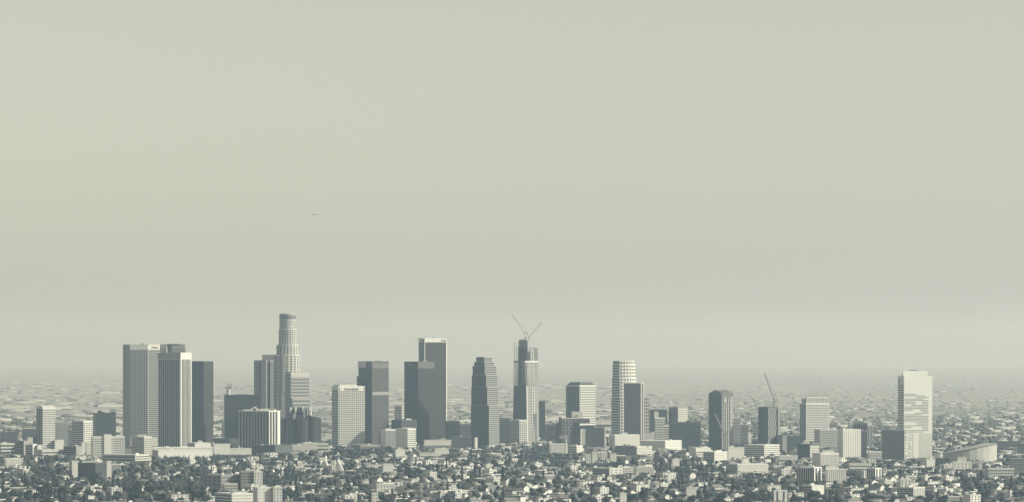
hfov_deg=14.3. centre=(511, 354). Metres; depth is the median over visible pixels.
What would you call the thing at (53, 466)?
apartment block
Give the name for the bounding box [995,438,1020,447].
office block
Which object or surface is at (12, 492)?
broadleaf tree
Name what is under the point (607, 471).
building
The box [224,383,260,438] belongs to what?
office block
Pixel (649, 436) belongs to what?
warehouse
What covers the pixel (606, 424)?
warehouse
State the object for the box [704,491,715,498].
broadleaf tree
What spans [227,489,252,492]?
apartment block
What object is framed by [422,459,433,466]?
apartment block
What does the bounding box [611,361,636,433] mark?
office tower
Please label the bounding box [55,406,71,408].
warehouse
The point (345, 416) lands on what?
window
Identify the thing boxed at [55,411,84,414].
warehouse
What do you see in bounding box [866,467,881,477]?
office block
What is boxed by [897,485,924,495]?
apartment block
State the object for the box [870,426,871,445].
window
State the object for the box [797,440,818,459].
office block
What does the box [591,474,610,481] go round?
apartment block
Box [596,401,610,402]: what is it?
warehouse
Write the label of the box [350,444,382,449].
parking garage
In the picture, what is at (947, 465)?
apartment block
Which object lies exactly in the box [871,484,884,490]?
house
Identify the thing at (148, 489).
broadleaf tree
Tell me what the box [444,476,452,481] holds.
house
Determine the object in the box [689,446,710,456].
civic building
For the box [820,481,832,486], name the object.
house
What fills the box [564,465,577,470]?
apartment block
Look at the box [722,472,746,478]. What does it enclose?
apartment block
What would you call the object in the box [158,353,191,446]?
office tower
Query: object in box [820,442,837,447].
window
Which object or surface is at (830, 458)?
office block
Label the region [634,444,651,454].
apartment block
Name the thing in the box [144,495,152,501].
broadleaf tree
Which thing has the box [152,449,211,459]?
convention hall
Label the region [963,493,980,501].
apartment block
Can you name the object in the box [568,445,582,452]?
office block
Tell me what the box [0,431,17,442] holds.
office block
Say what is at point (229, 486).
apartment block
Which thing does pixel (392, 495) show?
cypress tree
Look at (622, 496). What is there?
apartment block
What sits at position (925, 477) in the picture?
apartment block
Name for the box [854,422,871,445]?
apartment tower
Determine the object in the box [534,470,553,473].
apartment block
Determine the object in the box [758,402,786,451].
apartment tower
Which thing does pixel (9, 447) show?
parking garage
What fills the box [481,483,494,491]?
house
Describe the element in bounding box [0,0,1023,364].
sky
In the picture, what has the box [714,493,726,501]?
broadleaf tree
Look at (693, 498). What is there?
broadleaf tree
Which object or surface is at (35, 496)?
broadleaf tree
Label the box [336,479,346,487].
house
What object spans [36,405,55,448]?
office tower
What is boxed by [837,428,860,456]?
apartment tower
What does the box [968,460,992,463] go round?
apartment block
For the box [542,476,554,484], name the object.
house
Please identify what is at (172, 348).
office tower
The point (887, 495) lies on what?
apartment block
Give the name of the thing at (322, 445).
office block
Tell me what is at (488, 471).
apartment block
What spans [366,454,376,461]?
house
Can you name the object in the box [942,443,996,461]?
arena
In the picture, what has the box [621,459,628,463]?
house
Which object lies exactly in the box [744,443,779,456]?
parking garage
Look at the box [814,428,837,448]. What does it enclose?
office block
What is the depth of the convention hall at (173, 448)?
8068.36 m
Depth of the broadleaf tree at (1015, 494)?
5834.41 m
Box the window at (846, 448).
[846,448,857,456]
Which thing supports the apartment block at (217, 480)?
on the ground
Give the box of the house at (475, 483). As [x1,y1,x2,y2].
[469,481,479,486]
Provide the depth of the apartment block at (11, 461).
7459.03 m
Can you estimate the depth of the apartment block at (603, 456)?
7846.06 m
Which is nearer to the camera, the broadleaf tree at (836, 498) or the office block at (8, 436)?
the broadleaf tree at (836, 498)
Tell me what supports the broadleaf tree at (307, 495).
on the ground
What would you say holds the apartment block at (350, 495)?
on the ground
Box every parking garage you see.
[0,442,14,453]
[34,448,62,455]
[102,453,148,460]
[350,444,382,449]
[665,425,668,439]
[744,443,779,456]
[868,450,881,458]
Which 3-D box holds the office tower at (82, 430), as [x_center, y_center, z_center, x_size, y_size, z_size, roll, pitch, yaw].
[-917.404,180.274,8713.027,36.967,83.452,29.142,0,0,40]
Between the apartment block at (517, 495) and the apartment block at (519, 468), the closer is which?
the apartment block at (517, 495)
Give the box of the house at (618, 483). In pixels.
[610,482,621,485]
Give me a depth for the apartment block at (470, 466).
7470.66 m
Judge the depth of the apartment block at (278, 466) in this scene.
7283.90 m
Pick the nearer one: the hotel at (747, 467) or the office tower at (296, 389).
the hotel at (747, 467)
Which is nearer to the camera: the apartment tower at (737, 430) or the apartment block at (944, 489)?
the apartment block at (944, 489)
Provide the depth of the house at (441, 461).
7574.40 m
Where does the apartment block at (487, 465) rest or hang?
on the ground
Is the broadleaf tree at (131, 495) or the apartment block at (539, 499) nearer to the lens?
the broadleaf tree at (131, 495)
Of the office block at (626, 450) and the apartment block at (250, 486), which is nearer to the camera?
the apartment block at (250, 486)
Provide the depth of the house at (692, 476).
6624.56 m
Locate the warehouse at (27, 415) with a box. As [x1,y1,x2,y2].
[10,414,35,417]
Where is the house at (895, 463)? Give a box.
[889,461,901,465]
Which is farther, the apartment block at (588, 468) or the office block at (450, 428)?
the office block at (450, 428)
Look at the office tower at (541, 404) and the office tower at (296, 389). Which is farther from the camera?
the office tower at (541, 404)
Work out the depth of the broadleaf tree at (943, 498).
5478.84 m
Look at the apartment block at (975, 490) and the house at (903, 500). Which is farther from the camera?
the apartment block at (975, 490)
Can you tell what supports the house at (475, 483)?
on the ground
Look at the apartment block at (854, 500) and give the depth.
5525.39 m
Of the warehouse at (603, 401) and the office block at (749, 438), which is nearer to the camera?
the office block at (749, 438)
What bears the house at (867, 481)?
on the ground
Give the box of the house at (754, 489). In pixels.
[749,487,757,491]
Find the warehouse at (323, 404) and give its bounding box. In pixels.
[315,404,331,405]
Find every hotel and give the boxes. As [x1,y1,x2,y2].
[280,406,320,444]
[703,450,726,463]
[729,462,767,473]
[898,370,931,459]
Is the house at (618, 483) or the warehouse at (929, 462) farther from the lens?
the warehouse at (929, 462)
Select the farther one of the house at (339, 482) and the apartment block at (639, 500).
the house at (339, 482)
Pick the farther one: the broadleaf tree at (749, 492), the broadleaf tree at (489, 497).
the broadleaf tree at (489, 497)
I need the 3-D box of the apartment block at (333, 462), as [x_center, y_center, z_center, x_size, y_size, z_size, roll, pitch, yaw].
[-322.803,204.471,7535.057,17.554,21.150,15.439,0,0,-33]
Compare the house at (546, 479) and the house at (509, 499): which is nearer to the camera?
the house at (509, 499)
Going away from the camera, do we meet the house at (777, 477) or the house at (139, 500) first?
the house at (139, 500)
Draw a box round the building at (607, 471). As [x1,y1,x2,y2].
[592,467,622,474]
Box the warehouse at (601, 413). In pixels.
[596,412,610,415]
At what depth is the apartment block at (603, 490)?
5991.70 m
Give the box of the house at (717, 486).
[709,484,722,489]
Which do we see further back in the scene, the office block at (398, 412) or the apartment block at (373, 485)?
the office block at (398, 412)
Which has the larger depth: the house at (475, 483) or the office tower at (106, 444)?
the office tower at (106, 444)
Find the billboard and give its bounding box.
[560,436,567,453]
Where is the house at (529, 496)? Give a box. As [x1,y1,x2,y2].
[523,492,535,498]
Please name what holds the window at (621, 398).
in the office tower at (624, 372)
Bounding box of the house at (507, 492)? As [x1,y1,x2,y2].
[504,490,518,495]
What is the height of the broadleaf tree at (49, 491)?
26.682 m
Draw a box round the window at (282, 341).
[274,330,300,410]
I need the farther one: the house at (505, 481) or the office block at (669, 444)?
the office block at (669, 444)
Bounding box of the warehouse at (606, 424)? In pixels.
[596,420,610,430]
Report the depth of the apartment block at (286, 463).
7419.75 m
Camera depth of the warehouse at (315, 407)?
15804.05 m
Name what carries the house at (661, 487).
on the ground
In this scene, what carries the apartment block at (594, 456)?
on the ground
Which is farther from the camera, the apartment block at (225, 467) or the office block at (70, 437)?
the office block at (70, 437)
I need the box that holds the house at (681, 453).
[679,451,688,455]
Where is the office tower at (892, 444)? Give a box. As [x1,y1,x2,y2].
[880,429,904,459]
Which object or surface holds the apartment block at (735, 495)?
on the ground
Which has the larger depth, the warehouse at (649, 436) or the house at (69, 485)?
the warehouse at (649, 436)
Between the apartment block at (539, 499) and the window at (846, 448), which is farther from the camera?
the window at (846, 448)
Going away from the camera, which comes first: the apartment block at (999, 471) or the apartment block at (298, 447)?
the apartment block at (999, 471)
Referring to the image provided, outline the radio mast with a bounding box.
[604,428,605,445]
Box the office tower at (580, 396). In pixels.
[566,382,595,426]
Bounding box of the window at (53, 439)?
[43,429,54,448]
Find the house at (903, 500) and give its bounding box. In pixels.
[896,498,907,501]
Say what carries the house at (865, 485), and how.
on the ground
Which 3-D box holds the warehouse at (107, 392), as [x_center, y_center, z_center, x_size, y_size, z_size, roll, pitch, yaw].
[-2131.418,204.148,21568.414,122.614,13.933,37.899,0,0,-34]
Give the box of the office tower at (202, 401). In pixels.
[192,361,212,442]
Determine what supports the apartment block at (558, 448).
on the ground
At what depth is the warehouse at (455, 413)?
14023.11 m
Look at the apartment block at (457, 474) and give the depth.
6396.62 m
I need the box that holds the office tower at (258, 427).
[238,407,280,447]
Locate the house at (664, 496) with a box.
[659,494,671,498]
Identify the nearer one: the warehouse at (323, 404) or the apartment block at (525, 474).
the apartment block at (525, 474)
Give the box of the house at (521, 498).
[512,496,525,501]
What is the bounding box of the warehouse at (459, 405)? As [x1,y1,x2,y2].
[453,404,470,406]
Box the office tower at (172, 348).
[160,344,185,352]
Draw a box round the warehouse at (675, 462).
[672,458,679,468]
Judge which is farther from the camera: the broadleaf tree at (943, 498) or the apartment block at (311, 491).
the apartment block at (311, 491)
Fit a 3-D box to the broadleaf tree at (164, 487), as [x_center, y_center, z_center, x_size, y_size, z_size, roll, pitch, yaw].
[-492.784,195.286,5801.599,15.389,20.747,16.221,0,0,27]
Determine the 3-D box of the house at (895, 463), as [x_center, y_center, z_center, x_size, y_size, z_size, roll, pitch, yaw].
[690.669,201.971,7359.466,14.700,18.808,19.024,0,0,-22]
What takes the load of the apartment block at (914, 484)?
on the ground
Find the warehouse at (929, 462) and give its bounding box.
[923,458,934,466]
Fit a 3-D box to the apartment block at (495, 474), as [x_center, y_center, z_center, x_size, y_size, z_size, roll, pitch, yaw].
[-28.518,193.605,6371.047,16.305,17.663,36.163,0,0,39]
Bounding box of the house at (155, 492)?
[152,490,166,496]
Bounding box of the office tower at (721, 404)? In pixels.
[709,390,732,448]
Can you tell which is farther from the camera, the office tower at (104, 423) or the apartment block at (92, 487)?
the office tower at (104, 423)
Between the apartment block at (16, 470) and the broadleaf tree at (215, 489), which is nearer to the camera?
the broadleaf tree at (215, 489)
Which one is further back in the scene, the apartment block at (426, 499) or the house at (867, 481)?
the house at (867, 481)
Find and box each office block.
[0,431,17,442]
[15,439,27,455]
[22,428,35,442]
[25,443,36,455]
[27,437,32,443]
[55,421,67,445]
[63,445,81,455]
[68,430,71,445]
[69,460,77,477]
[78,461,105,480]
[81,442,85,454]
[86,443,90,454]
[187,441,210,446]
[214,438,238,447]
[221,419,223,437]
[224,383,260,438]
[251,444,291,454]
[317,442,328,449]
[380,428,395,449]
[392,419,416,440]
[394,405,403,419]
[395,428,415,448]
[423,439,451,450]
[445,420,459,439]
[450,436,471,447]
[455,423,470,435]
[499,417,510,442]
[509,419,526,443]
[556,412,589,444]
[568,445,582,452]
[571,426,603,446]
[615,445,633,455]
[640,439,681,449]
[649,410,666,432]
[672,420,700,446]
[726,446,743,459]
[748,433,750,443]
[778,454,797,459]
[787,435,800,450]
[796,465,821,482]
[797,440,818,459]
[801,483,823,496]
[812,451,838,465]
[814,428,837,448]
[825,466,846,482]
[848,463,871,471]
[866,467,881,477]
[952,457,971,469]
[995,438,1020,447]
[1009,458,1023,470]
[1017,442,1023,453]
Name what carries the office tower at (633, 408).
on the ground
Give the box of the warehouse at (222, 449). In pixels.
[212,443,229,454]
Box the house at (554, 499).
[547,498,558,501]
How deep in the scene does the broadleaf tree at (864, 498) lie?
5502.89 m
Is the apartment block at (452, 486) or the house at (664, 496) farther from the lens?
the apartment block at (452, 486)
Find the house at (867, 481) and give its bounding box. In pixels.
[863,479,877,485]
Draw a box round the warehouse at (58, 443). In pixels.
[54,439,63,448]
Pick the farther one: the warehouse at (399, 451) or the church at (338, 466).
the warehouse at (399, 451)
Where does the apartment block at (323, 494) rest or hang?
on the ground
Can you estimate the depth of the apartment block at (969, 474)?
6824.44 m
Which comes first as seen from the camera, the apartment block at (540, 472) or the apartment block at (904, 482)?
the apartment block at (904, 482)
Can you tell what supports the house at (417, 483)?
on the ground
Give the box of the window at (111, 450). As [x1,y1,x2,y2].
[93,450,124,455]
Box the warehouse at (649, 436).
[644,432,654,439]
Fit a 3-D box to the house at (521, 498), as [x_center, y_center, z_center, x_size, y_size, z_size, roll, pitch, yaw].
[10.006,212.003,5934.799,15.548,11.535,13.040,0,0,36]
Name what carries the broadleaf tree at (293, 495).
on the ground
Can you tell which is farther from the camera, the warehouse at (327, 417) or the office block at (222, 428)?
the warehouse at (327, 417)
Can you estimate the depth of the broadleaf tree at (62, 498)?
5636.72 m
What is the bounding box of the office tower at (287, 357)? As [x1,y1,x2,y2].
[274,314,300,417]
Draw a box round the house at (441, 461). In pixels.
[437,460,448,463]
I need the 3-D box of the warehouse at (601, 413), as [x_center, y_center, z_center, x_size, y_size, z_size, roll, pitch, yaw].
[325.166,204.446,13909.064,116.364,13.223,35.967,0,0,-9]
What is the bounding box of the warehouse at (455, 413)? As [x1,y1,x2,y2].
[447,413,464,414]
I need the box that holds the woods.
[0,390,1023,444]
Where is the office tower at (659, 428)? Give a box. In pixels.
[654,411,664,439]
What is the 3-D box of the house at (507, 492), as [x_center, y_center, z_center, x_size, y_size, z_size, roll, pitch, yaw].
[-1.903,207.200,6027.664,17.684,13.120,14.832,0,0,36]
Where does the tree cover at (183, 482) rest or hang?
on the ground
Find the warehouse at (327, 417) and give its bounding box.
[318,416,331,419]
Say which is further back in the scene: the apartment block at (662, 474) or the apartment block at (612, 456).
the apartment block at (612, 456)
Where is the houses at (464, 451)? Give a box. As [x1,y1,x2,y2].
[0,442,1023,501]
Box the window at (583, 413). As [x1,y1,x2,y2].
[580,413,594,425]
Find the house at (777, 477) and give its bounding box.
[773,475,783,481]
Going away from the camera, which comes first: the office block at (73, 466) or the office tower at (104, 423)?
the office block at (73, 466)
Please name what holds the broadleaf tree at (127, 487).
on the ground
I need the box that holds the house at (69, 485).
[66,482,74,490]
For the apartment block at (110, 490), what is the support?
on the ground
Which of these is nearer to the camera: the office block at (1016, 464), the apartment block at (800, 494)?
the apartment block at (800, 494)
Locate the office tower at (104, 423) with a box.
[93,409,115,435]
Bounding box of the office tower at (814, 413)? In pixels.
[800,397,828,441]
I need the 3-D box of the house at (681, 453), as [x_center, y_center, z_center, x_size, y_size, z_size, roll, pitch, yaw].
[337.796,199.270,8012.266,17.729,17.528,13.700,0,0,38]
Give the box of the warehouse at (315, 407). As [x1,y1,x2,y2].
[311,406,323,408]
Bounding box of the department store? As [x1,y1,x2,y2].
[609,433,639,446]
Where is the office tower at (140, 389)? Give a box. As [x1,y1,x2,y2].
[123,344,159,445]
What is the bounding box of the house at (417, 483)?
[412,481,423,485]
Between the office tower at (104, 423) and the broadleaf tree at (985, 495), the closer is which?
the broadleaf tree at (985, 495)
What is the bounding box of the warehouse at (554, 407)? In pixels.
[545,405,565,408]
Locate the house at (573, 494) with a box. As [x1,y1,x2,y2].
[569,491,581,500]
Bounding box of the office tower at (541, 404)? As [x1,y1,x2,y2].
[538,401,544,438]
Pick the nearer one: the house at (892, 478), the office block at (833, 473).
the house at (892, 478)
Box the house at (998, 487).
[990,485,1001,489]
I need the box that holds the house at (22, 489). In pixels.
[17,488,27,498]
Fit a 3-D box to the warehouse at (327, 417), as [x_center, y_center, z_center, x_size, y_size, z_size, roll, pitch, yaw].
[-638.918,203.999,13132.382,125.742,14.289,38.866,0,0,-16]
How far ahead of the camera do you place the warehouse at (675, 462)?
7455.38 m
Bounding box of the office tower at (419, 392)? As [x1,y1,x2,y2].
[404,361,433,443]
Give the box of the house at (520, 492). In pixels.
[516,491,529,494]
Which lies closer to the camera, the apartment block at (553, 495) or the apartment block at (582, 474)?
the apartment block at (553, 495)
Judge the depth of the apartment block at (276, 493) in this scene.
5499.28 m
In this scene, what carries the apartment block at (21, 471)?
on the ground
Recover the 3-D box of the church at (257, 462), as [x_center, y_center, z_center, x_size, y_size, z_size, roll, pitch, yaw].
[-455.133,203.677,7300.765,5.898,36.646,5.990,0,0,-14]
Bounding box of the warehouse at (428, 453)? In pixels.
[419,451,434,455]
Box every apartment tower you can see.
[545,424,555,440]
[644,396,648,432]
[669,404,687,439]
[733,416,740,443]
[740,423,748,444]
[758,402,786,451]
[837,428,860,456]
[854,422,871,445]
[861,429,866,456]
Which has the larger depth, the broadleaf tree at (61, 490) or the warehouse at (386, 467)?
the warehouse at (386, 467)
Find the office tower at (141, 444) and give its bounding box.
[132,435,151,455]
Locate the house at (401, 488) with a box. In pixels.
[399,485,409,490]
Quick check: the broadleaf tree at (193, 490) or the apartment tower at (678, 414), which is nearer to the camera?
the broadleaf tree at (193, 490)
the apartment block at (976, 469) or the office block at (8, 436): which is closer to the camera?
the apartment block at (976, 469)
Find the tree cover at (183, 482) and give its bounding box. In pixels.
[0,436,1023,501]
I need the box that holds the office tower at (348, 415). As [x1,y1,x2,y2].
[332,385,364,445]
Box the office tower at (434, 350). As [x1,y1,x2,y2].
[418,338,446,438]
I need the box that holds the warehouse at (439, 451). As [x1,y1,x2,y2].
[434,448,448,455]
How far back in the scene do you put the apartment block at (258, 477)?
6254.20 m
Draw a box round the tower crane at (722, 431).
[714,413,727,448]
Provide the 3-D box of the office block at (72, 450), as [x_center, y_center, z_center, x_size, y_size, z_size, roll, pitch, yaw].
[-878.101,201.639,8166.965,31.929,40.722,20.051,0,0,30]
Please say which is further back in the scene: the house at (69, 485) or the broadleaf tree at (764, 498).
the house at (69, 485)
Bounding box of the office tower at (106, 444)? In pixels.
[91,434,124,456]
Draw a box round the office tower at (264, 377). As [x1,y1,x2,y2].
[254,355,273,410]
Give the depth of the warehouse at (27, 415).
13509.48 m
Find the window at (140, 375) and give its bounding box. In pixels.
[130,374,146,436]
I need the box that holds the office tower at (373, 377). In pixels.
[357,361,388,443]
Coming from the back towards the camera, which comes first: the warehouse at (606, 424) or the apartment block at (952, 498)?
the warehouse at (606, 424)
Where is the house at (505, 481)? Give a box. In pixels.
[500,478,509,485]
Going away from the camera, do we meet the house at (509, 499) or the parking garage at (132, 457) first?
the house at (509, 499)
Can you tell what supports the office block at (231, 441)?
on the ground
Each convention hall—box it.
[152,446,212,455]
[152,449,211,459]
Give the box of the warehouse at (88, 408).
[72,407,104,409]
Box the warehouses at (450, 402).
[0,382,1023,444]
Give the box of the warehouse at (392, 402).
[389,401,403,403]
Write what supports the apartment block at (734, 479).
on the ground
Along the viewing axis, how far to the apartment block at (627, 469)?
7054.41 m
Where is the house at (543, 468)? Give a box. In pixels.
[538,466,548,469]
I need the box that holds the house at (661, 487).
[658,486,668,493]
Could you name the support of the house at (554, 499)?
on the ground
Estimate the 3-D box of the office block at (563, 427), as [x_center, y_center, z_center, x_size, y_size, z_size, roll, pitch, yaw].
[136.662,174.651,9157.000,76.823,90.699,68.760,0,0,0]
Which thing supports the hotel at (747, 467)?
on the ground
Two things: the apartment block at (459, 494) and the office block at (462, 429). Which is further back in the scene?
the office block at (462, 429)
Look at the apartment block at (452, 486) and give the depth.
6150.05 m
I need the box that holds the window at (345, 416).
[339,406,364,444]
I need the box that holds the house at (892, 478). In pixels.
[883,476,895,481]
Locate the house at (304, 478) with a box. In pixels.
[301,475,312,480]
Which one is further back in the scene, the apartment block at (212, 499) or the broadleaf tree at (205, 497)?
the apartment block at (212, 499)
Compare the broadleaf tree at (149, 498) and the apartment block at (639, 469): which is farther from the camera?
the apartment block at (639, 469)
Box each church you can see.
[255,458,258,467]
[334,460,343,473]
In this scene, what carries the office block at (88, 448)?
on the ground
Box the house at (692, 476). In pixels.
[685,472,695,480]
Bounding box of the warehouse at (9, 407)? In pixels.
[0,405,29,408]
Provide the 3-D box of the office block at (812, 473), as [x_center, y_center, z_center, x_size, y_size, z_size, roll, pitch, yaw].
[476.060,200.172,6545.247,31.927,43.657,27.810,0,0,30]
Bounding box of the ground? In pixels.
[0,365,1023,501]
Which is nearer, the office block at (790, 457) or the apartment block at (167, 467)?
the apartment block at (167, 467)
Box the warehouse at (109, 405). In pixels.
[93,404,122,406]
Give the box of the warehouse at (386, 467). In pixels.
[382,463,392,473]
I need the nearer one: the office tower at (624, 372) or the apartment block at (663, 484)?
the apartment block at (663, 484)
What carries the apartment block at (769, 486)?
on the ground
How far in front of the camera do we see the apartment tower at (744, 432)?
9148.10 m
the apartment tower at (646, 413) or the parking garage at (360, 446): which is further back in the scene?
the apartment tower at (646, 413)
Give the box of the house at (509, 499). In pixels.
[502,498,516,501]
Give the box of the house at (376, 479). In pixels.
[369,476,382,484]
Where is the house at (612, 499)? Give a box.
[601,497,615,501]
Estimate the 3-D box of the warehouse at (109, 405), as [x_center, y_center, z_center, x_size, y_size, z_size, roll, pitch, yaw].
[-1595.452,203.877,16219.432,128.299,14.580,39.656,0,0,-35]
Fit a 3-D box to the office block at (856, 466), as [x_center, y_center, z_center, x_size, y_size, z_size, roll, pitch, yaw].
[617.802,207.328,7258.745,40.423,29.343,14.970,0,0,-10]
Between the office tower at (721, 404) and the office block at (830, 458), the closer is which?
the office block at (830, 458)
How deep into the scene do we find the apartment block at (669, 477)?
6571.98 m
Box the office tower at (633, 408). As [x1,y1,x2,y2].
[624,382,643,439]
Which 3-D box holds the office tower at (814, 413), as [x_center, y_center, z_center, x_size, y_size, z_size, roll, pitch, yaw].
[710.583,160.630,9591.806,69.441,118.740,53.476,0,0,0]
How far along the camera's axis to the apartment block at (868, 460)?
7520.89 m
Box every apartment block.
[3,458,22,465]
[10,464,25,470]
[14,467,29,472]
[19,468,28,473]
[49,461,63,470]
[69,486,85,494]
[70,454,86,461]
[83,490,107,497]
[85,484,101,491]
[106,461,111,480]
[106,486,121,497]
[111,463,120,472]
[161,464,173,472]
[164,492,188,500]
[183,456,193,463]
[200,497,214,501]
[203,473,239,489]
[215,491,252,501]
[217,465,232,472]
[223,482,237,489]
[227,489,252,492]
[239,468,253,489]
[243,484,258,490]
[253,468,262,485]
[253,485,271,501]
[263,465,285,469]
[272,485,282,501]
[273,462,295,465]
[292,444,302,450]
[300,489,320,492]
[302,441,317,450]
[310,491,331,499]
[331,459,342,465]
[340,493,356,499]
[342,491,364,494]
[361,463,381,467]
[371,480,399,488]
[371,493,377,501]
[376,482,395,491]
[376,490,396,494]
[405,477,424,483]
[410,497,435,501]
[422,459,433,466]
[422,471,436,480]
[433,490,446,498]
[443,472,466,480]
[444,483,461,490]
[448,490,461,501]
[459,498,488,501]
[460,464,480,468]
[482,468,496,473]
[482,473,504,477]
[483,463,492,467]
[486,476,499,485]
[504,466,524,470]
[504,494,528,499]
[510,477,521,485]
[521,472,534,475]
[530,462,541,467]
[533,495,556,501]
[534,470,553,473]
[542,493,559,497]
[549,441,567,453]
[553,492,569,497]
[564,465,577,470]
[571,470,584,476]
[584,454,590,462]
[584,466,600,470]
[591,451,598,462]
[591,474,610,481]
[592,494,603,501]
[594,486,608,495]
[599,451,606,462]
[609,453,616,461]
[611,477,633,481]
[619,491,626,501]
[622,466,633,473]
[622,473,644,478]
[628,482,649,493]
[629,499,653,501]
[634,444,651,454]
[635,466,653,472]
[646,482,658,488]
[655,482,668,486]
[656,470,675,478]
[664,474,674,480]
[715,475,735,483]
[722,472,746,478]
[729,493,742,497]
[730,476,741,483]
[758,483,780,491]
[764,472,779,475]
[769,463,784,469]
[773,489,787,500]
[777,468,789,476]
[787,490,803,500]
[837,485,851,490]
[838,492,859,496]
[841,499,878,501]
[842,486,864,491]
[854,459,875,465]
[859,469,865,478]
[875,493,897,498]
[879,478,890,483]
[895,481,918,486]
[896,495,913,500]
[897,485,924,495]
[898,474,920,478]
[899,477,911,485]
[918,475,931,480]
[919,479,938,485]
[925,485,942,491]
[930,492,949,498]
[937,487,952,491]
[938,475,953,481]
[939,490,961,494]
[939,495,959,501]
[941,463,951,467]
[956,486,979,491]
[963,472,975,477]
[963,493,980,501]
[966,468,982,474]
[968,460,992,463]
[975,462,993,466]
[987,467,1013,479]
[990,495,1020,500]
[1001,490,1016,495]
[1003,475,1023,479]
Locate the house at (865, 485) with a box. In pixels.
[858,483,870,487]
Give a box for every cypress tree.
[314,481,318,492]
[391,488,394,501]
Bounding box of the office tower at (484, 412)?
[471,357,498,447]
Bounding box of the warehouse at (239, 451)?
[230,447,251,454]
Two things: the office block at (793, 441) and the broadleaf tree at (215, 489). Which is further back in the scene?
the office block at (793, 441)
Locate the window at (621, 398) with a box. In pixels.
[621,398,622,432]
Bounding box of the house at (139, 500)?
[132,498,147,501]
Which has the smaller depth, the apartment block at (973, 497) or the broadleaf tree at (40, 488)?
the apartment block at (973, 497)
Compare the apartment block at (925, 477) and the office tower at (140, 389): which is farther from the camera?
the office tower at (140, 389)
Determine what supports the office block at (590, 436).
on the ground
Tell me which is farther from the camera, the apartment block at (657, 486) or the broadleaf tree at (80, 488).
the apartment block at (657, 486)
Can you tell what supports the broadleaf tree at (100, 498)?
on the ground
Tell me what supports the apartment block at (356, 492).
on the ground
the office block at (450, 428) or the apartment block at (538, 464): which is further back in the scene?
the office block at (450, 428)
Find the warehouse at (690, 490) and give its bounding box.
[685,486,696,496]
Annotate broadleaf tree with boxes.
[0,494,8,499]
[8,489,16,495]
[23,493,31,500]
[31,492,38,501]
[36,486,46,492]
[42,494,55,501]
[43,488,53,496]
[56,487,65,495]
[58,495,64,501]
[72,486,82,492]
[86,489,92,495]
[97,496,104,500]
[112,494,120,500]
[114,490,122,498]
[121,484,131,493]
[127,491,137,500]
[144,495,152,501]
[145,484,154,492]
[155,493,165,499]
[161,484,170,490]
[187,486,197,497]
[201,494,211,500]
[210,487,218,493]
[290,493,297,497]
[304,493,314,500]
[315,496,323,501]
[328,494,336,501]
[483,494,494,500]
[603,496,610,501]
[627,493,637,500]
[638,490,647,498]
[653,493,660,499]
[685,494,696,501]
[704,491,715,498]
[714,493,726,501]
[733,496,742,501]
[743,496,751,501]
[745,490,752,497]
[751,492,759,501]
[759,488,765,501]
[761,495,768,501]
[807,490,818,500]
[832,495,841,501]
[861,496,868,501]
[888,494,895,501]
[939,495,948,501]
[981,491,989,499]
[998,494,1006,501]
[1012,490,1020,496]
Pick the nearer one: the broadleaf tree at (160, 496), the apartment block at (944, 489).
the broadleaf tree at (160, 496)
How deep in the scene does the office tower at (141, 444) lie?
8224.69 m
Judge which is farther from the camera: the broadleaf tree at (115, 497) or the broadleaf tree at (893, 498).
the broadleaf tree at (115, 497)
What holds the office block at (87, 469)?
on the ground
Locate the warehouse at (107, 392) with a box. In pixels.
[96,392,119,393]
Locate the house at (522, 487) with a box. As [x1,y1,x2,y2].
[514,485,529,490]
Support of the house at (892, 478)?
on the ground
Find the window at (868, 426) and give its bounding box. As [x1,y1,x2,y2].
[868,426,869,445]
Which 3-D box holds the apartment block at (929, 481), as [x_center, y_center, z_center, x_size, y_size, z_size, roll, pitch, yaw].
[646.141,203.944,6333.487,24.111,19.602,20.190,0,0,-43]
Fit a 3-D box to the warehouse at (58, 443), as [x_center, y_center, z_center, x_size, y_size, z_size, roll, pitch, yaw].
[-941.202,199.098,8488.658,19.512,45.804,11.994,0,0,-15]
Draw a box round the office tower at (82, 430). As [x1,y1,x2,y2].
[72,419,92,445]
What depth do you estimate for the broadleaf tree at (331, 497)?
5604.95 m
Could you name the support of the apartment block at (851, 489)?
on the ground
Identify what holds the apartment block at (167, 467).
on the ground
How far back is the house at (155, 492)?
5703.90 m
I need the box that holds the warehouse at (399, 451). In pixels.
[394,447,404,456]
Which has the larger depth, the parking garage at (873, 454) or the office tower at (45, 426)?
the office tower at (45, 426)
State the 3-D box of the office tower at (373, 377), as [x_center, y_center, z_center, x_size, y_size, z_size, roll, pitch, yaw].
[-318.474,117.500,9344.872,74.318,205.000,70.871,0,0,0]
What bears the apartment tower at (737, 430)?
on the ground
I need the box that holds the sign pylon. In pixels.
[474,437,477,448]
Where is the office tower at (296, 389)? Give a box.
[285,372,310,417]
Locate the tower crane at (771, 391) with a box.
[764,373,776,406]
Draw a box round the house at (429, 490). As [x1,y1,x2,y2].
[423,487,437,493]
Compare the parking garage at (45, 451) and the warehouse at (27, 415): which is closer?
the parking garage at (45, 451)
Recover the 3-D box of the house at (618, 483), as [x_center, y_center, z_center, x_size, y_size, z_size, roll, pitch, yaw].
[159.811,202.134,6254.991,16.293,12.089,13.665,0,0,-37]
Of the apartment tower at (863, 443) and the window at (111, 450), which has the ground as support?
the apartment tower at (863, 443)

